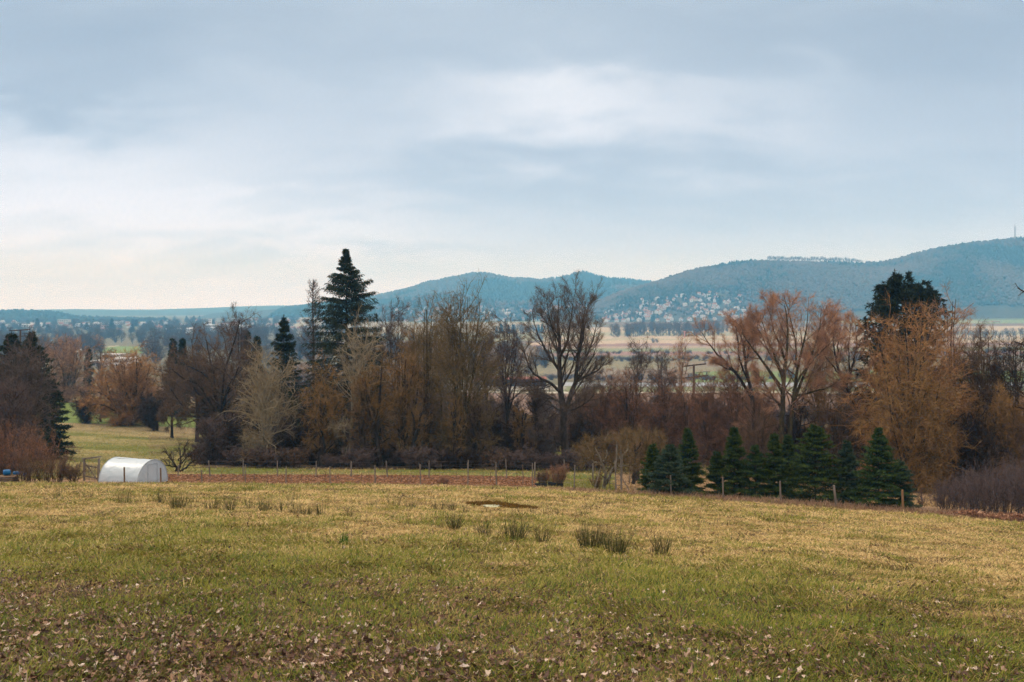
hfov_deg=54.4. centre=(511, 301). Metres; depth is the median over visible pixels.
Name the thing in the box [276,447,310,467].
bare shrub
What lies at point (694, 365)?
power pole
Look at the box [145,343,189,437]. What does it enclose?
bare tree
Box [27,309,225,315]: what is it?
hill
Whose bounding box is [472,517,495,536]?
rush tuft
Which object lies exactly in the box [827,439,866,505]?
fir tree
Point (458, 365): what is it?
bare tree
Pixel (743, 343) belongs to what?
bare tree
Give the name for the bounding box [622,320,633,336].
poplar tree
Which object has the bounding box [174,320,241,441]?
bare tree
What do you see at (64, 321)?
building
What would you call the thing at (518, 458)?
bare shrub
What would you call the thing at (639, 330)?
poplar tree
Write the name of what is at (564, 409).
bare tree
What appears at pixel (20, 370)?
bare tree
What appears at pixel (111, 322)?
spruce tree
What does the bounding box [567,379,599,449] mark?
bare tree
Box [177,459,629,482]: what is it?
wire fence
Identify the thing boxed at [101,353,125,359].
building
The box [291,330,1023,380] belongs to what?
valley woodland
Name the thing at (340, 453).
bare shrub
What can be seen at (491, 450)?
bare shrub
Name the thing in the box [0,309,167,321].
hillside woodland
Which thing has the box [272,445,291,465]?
bare shrub
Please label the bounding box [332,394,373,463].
bare tree
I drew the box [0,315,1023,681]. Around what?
ground
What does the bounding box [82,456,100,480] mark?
garden gate
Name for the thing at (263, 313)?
hill
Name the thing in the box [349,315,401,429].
bare tree
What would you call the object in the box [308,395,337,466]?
pollard tree
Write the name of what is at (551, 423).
bare tree
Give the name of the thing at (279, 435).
bare tree
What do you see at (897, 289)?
pine tree
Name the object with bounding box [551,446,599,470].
bare shrub
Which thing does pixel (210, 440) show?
bush
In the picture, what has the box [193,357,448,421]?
valley woodland
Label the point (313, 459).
bare shrub
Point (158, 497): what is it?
rush tuft
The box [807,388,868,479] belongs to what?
bare tree
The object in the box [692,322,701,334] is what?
poplar tree
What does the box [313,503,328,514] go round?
rush tuft
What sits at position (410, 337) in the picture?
bare tree
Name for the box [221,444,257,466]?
bare shrub
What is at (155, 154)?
sky
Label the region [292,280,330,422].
larch tree
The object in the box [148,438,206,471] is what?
bush
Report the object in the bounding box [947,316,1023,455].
bare tree
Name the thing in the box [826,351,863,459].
bare tree
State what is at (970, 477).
bare shrub
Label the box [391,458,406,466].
bare shrub
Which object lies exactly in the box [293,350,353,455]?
bare tree
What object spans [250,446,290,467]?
bare shrub
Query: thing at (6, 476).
board layer
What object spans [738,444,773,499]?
fir tree
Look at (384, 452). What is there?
bare shrub
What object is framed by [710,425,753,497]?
fir tree
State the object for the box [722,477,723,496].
wooden stake
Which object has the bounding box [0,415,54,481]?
bare shrub
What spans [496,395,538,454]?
bare tree
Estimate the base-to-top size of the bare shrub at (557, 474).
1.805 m
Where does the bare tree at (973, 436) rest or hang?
on the ground at (610, 343)
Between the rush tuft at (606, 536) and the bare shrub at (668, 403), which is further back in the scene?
the bare shrub at (668, 403)
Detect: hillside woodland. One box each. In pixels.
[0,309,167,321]
[268,270,650,317]
[361,291,596,321]
[590,236,1023,320]
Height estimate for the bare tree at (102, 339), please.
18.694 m
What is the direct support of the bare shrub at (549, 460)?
on the ground at (610, 343)
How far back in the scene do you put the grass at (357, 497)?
14.44 m
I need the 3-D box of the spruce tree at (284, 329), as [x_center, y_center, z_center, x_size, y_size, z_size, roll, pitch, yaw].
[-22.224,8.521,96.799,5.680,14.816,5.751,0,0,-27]
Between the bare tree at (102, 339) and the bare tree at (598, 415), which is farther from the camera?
the bare tree at (102, 339)
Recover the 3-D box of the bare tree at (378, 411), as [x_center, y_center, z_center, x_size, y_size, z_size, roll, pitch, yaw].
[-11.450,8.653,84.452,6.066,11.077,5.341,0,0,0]
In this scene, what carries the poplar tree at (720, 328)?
on the ground at (610, 343)
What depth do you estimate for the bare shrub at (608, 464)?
88.04 m
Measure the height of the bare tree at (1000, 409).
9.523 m
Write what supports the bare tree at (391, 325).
on the ground at (610, 343)
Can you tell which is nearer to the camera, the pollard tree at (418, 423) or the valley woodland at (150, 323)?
the pollard tree at (418, 423)
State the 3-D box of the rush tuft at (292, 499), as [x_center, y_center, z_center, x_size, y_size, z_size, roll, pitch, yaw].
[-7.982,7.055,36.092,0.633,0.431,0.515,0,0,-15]
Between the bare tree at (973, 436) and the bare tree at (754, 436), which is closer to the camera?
the bare tree at (973, 436)
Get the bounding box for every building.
[57,319,70,323]
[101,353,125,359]
[110,357,136,363]
[496,377,546,386]
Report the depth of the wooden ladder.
59.86 m
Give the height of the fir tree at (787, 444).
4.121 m
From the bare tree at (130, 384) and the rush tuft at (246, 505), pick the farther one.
the bare tree at (130, 384)
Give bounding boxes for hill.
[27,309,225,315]
[138,305,285,311]
[201,283,506,317]
[335,299,581,320]
[555,271,1023,321]
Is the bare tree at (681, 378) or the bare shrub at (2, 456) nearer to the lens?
the bare shrub at (2, 456)
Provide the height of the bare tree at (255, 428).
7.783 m
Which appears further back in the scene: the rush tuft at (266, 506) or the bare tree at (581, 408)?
the bare tree at (581, 408)
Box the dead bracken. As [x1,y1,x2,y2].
[934,509,1023,521]
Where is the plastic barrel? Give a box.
[3,469,10,474]
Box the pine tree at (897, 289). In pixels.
[851,269,955,414]
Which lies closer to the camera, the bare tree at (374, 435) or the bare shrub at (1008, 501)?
the bare shrub at (1008, 501)
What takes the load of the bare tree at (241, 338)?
on the ground at (610, 343)
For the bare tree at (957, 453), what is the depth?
75.11 m
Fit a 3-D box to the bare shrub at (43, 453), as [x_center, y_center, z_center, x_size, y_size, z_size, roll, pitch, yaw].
[-28.565,9.156,60.916,3.639,3.857,3.152,0,0,0]
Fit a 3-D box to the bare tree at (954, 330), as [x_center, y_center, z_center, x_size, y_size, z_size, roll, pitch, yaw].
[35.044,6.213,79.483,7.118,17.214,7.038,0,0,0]
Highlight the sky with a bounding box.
[0,0,1023,309]
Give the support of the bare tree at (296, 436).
on the ground at (610, 343)
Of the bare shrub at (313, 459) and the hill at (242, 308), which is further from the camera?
the hill at (242, 308)
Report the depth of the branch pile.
96.61 m
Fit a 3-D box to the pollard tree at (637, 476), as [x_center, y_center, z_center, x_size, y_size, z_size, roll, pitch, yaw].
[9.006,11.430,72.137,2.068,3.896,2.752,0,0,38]
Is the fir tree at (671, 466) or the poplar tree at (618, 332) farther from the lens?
the poplar tree at (618, 332)
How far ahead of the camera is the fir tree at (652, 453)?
56.28 m
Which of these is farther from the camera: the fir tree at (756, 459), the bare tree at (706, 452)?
the bare tree at (706, 452)
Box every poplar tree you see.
[613,324,618,335]
[616,324,622,335]
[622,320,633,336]
[629,321,638,335]
[637,321,645,335]
[646,322,654,334]
[653,320,661,335]
[680,321,688,335]
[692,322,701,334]
[715,322,722,333]
[1008,328,1016,338]
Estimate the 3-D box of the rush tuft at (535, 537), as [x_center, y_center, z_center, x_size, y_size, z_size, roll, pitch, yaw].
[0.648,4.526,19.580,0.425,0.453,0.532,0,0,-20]
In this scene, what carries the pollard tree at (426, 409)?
on the ground at (610, 343)
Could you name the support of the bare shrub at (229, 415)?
on the ground at (610, 343)
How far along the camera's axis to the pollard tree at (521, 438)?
88.10 m
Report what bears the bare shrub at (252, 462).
on the ground at (610, 343)
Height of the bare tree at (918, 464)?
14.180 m
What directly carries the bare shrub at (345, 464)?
on the ground at (610, 343)
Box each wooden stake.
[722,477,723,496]
[779,481,781,501]
[833,485,836,504]
[901,490,903,510]
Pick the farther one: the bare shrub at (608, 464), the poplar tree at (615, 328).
the poplar tree at (615, 328)
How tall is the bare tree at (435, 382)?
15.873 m
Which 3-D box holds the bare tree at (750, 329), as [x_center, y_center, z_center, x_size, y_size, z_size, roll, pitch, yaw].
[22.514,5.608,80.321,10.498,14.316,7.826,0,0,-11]
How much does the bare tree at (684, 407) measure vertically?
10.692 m
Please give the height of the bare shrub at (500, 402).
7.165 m
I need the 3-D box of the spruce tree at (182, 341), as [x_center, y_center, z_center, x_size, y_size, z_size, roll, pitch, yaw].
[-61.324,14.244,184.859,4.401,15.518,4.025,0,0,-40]
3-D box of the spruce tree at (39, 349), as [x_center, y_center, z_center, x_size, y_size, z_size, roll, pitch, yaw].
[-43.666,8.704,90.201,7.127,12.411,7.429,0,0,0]
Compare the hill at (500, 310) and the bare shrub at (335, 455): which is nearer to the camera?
the bare shrub at (335, 455)
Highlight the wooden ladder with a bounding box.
[615,442,620,488]
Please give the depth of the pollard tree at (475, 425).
85.67 m
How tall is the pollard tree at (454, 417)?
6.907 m
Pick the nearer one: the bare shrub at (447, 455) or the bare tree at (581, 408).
the bare shrub at (447, 455)
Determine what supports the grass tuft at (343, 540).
on the ground at (610, 343)
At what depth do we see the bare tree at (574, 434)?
97.48 m
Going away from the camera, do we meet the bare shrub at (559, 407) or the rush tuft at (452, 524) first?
the rush tuft at (452, 524)
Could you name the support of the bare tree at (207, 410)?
on the ground at (610, 343)
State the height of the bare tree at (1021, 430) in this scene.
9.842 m
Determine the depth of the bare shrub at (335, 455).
85.10 m
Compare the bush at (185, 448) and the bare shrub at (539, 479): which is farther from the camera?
the bush at (185, 448)
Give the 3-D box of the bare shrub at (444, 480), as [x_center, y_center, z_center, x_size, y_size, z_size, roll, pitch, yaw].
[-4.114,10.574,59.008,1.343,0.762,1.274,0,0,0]
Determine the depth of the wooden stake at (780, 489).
52.57 m
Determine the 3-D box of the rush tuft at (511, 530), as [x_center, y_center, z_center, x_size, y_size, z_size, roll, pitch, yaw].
[0.098,4.449,19.627,0.987,0.579,0.714,0,0,-34]
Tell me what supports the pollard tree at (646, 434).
on the ground at (610, 343)
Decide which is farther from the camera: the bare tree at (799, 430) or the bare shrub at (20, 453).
the bare tree at (799, 430)
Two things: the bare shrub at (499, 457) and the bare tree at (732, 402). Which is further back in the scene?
the bare tree at (732, 402)
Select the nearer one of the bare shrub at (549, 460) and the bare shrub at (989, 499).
the bare shrub at (989, 499)
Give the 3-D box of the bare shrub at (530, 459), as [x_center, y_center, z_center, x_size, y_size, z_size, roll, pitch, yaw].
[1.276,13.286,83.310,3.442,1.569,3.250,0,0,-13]
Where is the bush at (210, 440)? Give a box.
[189,411,234,464]
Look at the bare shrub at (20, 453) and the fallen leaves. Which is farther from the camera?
the bare shrub at (20, 453)
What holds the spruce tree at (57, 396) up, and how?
on the ground at (610, 343)
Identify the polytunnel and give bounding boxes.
[98,457,167,482]
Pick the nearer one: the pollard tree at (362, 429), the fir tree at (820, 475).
the fir tree at (820, 475)
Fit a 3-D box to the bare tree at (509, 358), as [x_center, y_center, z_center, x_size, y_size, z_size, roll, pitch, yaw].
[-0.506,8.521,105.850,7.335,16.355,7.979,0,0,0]
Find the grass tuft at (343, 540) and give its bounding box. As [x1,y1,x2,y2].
[336,533,350,544]
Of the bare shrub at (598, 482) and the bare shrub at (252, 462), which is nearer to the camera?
the bare shrub at (598, 482)
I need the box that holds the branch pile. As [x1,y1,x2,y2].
[62,446,82,452]
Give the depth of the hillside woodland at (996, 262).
2719.82 m
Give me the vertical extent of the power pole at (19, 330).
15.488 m
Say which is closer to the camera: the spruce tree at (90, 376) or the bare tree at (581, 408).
the bare tree at (581, 408)
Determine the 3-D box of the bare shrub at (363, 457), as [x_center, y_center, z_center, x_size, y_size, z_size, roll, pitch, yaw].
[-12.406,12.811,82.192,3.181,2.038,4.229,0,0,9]
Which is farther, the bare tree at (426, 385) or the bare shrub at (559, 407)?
the bare shrub at (559, 407)
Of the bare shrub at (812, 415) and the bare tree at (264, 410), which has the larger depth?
the bare shrub at (812, 415)
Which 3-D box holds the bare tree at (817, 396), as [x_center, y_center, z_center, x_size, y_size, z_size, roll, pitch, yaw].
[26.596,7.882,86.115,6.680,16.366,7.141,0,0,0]
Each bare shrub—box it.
[0,413,21,474]
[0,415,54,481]
[13,452,51,481]
[23,426,75,481]
[43,453,74,481]
[61,459,88,481]
[209,412,253,433]
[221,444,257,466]
[230,445,277,463]
[240,445,276,467]
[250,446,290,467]
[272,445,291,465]
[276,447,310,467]
[286,444,312,463]
[305,452,317,464]
[313,452,338,465]
[321,454,348,467]
[334,448,353,464]
[338,447,378,468]
[338,453,357,466]
[353,443,394,466]
[381,444,410,466]
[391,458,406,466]
[396,445,445,468]
[425,445,459,468]
[435,477,450,483]
[436,443,478,466]
[446,445,486,467]
[470,445,503,466]
[480,446,529,469]
[483,391,523,417]
[497,444,546,469]
[513,451,543,468]
[525,390,556,417]
[533,469,550,482]
[537,450,569,469]
[540,412,573,428]
[545,463,571,486]
[546,394,576,421]
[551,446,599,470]
[588,473,604,488]
[589,460,605,469]
[592,452,613,467]
[648,391,686,415]
[770,404,796,421]
[802,399,829,423]
[914,487,933,508]
[928,476,961,509]
[936,471,987,512]
[952,457,1003,510]
[959,458,1020,513]
[974,447,1021,512]
[981,447,1023,513]
[995,451,1023,513]
[999,454,1023,513]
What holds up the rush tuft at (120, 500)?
on the ground at (610, 343)
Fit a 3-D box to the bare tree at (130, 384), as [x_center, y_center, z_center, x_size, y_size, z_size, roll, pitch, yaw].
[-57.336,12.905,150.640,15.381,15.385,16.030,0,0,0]
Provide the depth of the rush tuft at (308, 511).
27.72 m
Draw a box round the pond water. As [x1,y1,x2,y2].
[483,504,501,507]
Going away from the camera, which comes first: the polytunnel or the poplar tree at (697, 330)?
the polytunnel
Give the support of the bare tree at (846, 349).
on the ground at (610, 343)
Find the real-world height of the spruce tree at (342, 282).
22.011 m
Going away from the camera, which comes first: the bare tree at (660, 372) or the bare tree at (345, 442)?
the bare tree at (345, 442)
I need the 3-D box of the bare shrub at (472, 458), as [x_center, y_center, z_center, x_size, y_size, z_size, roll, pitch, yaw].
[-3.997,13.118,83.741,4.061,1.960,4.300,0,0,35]
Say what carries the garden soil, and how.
on the ground at (610, 343)
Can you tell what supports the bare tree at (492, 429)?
on the ground at (610, 343)
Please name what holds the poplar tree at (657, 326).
on the ground at (610, 343)
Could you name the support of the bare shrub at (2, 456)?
on the ground at (610, 343)
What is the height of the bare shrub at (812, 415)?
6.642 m
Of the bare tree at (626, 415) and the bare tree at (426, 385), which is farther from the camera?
the bare tree at (626, 415)
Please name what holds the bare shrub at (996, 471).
on the ground at (610, 343)
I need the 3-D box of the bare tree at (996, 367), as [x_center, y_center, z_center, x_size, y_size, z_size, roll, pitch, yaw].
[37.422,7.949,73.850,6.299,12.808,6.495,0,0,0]
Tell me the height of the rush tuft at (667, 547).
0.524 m
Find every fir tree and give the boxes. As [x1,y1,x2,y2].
[635,444,668,492]
[644,443,696,495]
[671,427,709,494]
[703,450,727,496]
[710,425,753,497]
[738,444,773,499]
[757,433,796,500]
[766,434,804,498]
[778,423,855,504]
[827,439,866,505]
[836,427,913,507]
[883,460,921,509]
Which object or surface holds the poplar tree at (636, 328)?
on the ground at (610, 343)
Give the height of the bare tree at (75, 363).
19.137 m
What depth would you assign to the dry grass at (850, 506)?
52.41 m
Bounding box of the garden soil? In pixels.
[165,473,536,486]
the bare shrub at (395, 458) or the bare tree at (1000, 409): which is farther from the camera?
the bare shrub at (395, 458)
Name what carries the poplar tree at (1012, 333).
on the ground at (610, 343)
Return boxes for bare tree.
[0,327,67,469]
[0,375,46,474]
[38,332,103,402]
[70,390,101,423]
[76,341,179,425]
[91,341,114,396]
[91,400,113,421]
[93,332,108,350]
[133,388,168,430]
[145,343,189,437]
[147,305,274,434]
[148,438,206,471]
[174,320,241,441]
[211,302,256,417]
[216,336,304,465]
[216,407,256,463]
[234,401,282,450]
[260,397,303,450]
[277,388,313,461]
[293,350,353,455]
[296,409,340,464]
[326,302,393,466]
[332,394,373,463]
[344,345,404,467]
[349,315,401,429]
[365,404,384,455]
[368,295,419,451]
[373,342,433,466]
[392,318,441,434]
[393,290,458,449]
[412,269,520,465]
[417,304,464,451]
[466,407,496,455]
[467,319,514,452]
[479,395,509,453]
[481,310,533,456]
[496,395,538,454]
[512,269,614,467]
[524,366,552,455]
[524,401,560,456]
[566,408,605,455]
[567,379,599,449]
[572,422,643,487]
[580,362,631,459]
[592,367,658,463]
[611,424,671,483]
[616,333,656,428]
[637,367,687,458]
[642,347,678,431]
[652,330,708,443]
[669,376,709,462]
[678,367,735,465]
[682,305,771,432]
[700,353,763,466]
[721,286,853,454]
[725,392,782,477]
[728,368,779,452]
[774,384,826,474]
[785,304,858,457]
[793,295,881,427]
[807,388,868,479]
[825,293,995,490]
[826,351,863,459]
[847,391,882,478]
[850,331,984,493]
[923,281,986,425]
[934,393,971,487]
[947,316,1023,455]
[948,396,1018,488]
[969,328,1023,452]
[971,378,1023,487]
[986,388,1023,495]
[1008,283,1023,408]
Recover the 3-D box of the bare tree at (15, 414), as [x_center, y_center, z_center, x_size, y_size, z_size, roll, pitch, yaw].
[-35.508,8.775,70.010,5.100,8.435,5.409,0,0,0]
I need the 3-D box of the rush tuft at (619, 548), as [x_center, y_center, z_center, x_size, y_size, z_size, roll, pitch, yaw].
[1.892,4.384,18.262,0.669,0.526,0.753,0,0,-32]
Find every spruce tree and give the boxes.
[0,330,37,414]
[4,331,70,456]
[32,379,76,459]
[81,347,95,397]
[109,318,115,330]
[165,338,181,416]
[174,337,190,416]
[236,331,254,411]
[248,335,262,411]
[261,315,306,436]
[285,248,410,464]
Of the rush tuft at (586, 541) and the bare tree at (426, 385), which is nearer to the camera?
the rush tuft at (586, 541)
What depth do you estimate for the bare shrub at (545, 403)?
239.13 m
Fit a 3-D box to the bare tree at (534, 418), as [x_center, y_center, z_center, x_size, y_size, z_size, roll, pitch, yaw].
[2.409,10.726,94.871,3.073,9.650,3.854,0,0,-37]
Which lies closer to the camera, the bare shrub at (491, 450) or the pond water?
the pond water
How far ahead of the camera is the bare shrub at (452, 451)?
85.85 m
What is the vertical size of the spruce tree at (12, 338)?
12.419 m
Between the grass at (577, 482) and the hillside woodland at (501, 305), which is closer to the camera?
the grass at (577, 482)
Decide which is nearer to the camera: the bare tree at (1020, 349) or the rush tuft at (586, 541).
the rush tuft at (586, 541)
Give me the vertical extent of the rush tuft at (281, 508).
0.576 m
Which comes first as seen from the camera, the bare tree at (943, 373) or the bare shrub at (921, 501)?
the bare shrub at (921, 501)
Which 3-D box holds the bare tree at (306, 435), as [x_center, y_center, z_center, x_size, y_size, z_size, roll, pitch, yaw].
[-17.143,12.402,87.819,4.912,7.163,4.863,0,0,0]
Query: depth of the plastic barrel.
61.47 m
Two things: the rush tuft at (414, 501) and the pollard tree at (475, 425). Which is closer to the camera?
the rush tuft at (414, 501)
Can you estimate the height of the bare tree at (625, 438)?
4.441 m
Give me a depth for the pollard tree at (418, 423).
83.86 m
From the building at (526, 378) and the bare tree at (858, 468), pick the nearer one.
the bare tree at (858, 468)
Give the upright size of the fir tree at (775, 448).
4.272 m
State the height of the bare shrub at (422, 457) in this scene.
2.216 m
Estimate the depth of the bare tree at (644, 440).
64.55 m
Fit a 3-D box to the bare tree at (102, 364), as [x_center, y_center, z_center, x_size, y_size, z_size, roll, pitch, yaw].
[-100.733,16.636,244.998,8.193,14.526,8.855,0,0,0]
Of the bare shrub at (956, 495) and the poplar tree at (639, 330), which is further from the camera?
the poplar tree at (639, 330)
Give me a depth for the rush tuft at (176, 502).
31.29 m
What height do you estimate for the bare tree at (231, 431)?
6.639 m
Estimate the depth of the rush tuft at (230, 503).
29.40 m
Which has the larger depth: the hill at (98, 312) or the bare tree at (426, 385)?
the hill at (98, 312)
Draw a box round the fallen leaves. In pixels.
[0,512,1023,681]
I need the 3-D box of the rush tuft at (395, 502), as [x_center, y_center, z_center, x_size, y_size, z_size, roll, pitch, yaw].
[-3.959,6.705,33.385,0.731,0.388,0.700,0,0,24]
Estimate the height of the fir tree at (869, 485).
4.706 m
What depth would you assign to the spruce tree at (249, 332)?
134.69 m
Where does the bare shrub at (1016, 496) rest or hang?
on the ground at (610, 343)
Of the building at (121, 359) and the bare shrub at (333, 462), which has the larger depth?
the building at (121, 359)
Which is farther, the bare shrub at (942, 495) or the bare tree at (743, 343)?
the bare tree at (743, 343)
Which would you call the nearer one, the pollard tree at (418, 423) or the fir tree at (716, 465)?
the fir tree at (716, 465)
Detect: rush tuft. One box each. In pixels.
[111,489,131,502]
[149,488,165,503]
[165,490,189,508]
[200,496,218,509]
[214,494,238,510]
[241,496,256,508]
[251,495,277,511]
[270,497,284,511]
[285,491,298,500]
[286,500,302,513]
[299,503,314,514]
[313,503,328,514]
[383,494,404,505]
[402,496,420,506]
[429,499,447,509]
[443,498,458,510]
[445,511,465,529]
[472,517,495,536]
[488,512,538,540]
[531,525,555,542]
[574,520,610,548]
[595,528,615,545]
[595,528,637,553]
[646,528,678,554]
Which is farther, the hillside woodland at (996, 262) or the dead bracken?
the hillside woodland at (996, 262)
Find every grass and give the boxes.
[0,479,1023,681]
[2,423,1022,511]
[5,480,1021,522]
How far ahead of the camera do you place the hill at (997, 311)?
2475.77 m
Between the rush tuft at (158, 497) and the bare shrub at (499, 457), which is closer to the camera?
the rush tuft at (158, 497)
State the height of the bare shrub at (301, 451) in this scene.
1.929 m
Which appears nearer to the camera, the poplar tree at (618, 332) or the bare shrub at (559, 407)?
the bare shrub at (559, 407)
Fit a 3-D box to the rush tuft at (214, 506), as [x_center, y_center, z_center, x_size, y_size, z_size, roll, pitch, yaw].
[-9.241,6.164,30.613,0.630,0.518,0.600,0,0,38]
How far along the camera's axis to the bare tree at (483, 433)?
93.79 m
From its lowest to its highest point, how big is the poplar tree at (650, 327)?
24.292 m
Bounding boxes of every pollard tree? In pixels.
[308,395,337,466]
[346,390,376,467]
[397,398,434,467]
[417,387,443,466]
[442,390,470,467]
[465,400,491,466]
[509,405,537,454]
[627,439,643,480]
[636,425,653,471]
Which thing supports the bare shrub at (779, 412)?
on the ground at (610, 343)
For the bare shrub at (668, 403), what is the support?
on the ground at (610, 343)
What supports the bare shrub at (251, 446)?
on the ground at (610, 343)
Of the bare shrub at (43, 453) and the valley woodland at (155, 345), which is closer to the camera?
the bare shrub at (43, 453)
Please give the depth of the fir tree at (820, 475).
54.20 m
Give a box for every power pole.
[9,329,30,352]
[681,360,707,389]
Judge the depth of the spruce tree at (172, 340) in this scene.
184.60 m
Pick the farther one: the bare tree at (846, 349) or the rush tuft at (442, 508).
the bare tree at (846, 349)
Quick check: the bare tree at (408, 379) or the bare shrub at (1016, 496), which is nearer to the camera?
the bare shrub at (1016, 496)
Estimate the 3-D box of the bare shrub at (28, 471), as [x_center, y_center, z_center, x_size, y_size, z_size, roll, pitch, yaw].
[-28.876,9.905,60.135,2.201,2.084,2.352,0,0,-16]
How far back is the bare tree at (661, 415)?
102.40 m
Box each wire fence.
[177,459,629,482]
[201,462,574,487]
[221,471,516,481]
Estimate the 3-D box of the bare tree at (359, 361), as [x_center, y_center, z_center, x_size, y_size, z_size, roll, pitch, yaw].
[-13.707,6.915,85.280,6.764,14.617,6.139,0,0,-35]
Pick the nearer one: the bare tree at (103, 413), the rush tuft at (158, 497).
the rush tuft at (158, 497)
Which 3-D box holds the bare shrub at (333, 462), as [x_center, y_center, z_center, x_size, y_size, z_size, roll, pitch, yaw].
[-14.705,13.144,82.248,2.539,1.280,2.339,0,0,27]
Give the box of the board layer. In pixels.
[0,474,18,477]
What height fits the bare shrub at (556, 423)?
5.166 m
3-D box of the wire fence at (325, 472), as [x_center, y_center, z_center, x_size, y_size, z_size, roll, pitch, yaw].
[-8.969,11.106,62.504,18.620,0.932,0.128,0,0,0]
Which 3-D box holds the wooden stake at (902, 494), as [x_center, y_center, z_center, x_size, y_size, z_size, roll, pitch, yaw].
[19.752,10.156,50.309,0.148,1.321,0.133,0,0,0]
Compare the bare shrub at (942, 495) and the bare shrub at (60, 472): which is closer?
the bare shrub at (942, 495)
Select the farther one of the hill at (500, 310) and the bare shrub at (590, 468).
the hill at (500, 310)
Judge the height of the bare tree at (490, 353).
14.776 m
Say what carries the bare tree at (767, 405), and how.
on the ground at (610, 343)
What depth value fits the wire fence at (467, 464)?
57.76 m
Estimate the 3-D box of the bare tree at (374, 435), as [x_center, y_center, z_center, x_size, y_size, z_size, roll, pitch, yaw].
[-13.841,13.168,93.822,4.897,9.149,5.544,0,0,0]
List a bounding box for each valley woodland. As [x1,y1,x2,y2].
[0,314,360,334]
[0,321,324,367]
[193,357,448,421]
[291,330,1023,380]
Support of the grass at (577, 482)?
on the ground at (610, 343)
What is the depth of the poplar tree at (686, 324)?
1495.85 m
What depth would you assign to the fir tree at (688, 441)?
56.77 m
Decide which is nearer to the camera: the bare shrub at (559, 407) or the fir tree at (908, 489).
the fir tree at (908, 489)
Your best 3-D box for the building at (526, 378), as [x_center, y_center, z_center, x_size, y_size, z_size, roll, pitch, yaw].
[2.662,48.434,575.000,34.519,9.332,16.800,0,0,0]
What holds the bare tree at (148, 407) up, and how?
on the ground at (610, 343)
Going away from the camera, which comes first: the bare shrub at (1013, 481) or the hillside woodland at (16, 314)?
the bare shrub at (1013, 481)
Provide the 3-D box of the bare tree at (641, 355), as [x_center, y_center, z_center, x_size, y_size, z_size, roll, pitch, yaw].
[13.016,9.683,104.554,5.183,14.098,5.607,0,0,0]
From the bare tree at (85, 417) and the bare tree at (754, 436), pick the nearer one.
the bare tree at (754, 436)
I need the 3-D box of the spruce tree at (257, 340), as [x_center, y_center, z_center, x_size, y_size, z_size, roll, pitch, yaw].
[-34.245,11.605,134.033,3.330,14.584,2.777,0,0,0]
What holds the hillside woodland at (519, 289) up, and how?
on the hill at (263, 313)
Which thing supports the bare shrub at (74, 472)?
on the ground at (610, 343)
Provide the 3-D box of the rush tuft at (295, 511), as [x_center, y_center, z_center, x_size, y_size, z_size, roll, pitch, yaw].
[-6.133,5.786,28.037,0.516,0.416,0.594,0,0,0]
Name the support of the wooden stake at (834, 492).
on the ground at (610, 343)
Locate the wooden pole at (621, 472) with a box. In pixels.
[621,454,622,490]
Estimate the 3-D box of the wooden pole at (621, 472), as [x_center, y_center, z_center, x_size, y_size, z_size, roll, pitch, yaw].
[6.548,10.178,59.271,0.061,2.228,0.217,0,0,22]
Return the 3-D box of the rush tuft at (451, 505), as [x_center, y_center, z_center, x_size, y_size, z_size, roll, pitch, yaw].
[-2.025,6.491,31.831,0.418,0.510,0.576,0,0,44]
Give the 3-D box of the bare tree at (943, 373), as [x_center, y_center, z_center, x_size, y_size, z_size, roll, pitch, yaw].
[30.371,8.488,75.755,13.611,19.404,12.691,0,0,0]
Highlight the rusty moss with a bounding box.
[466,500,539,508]

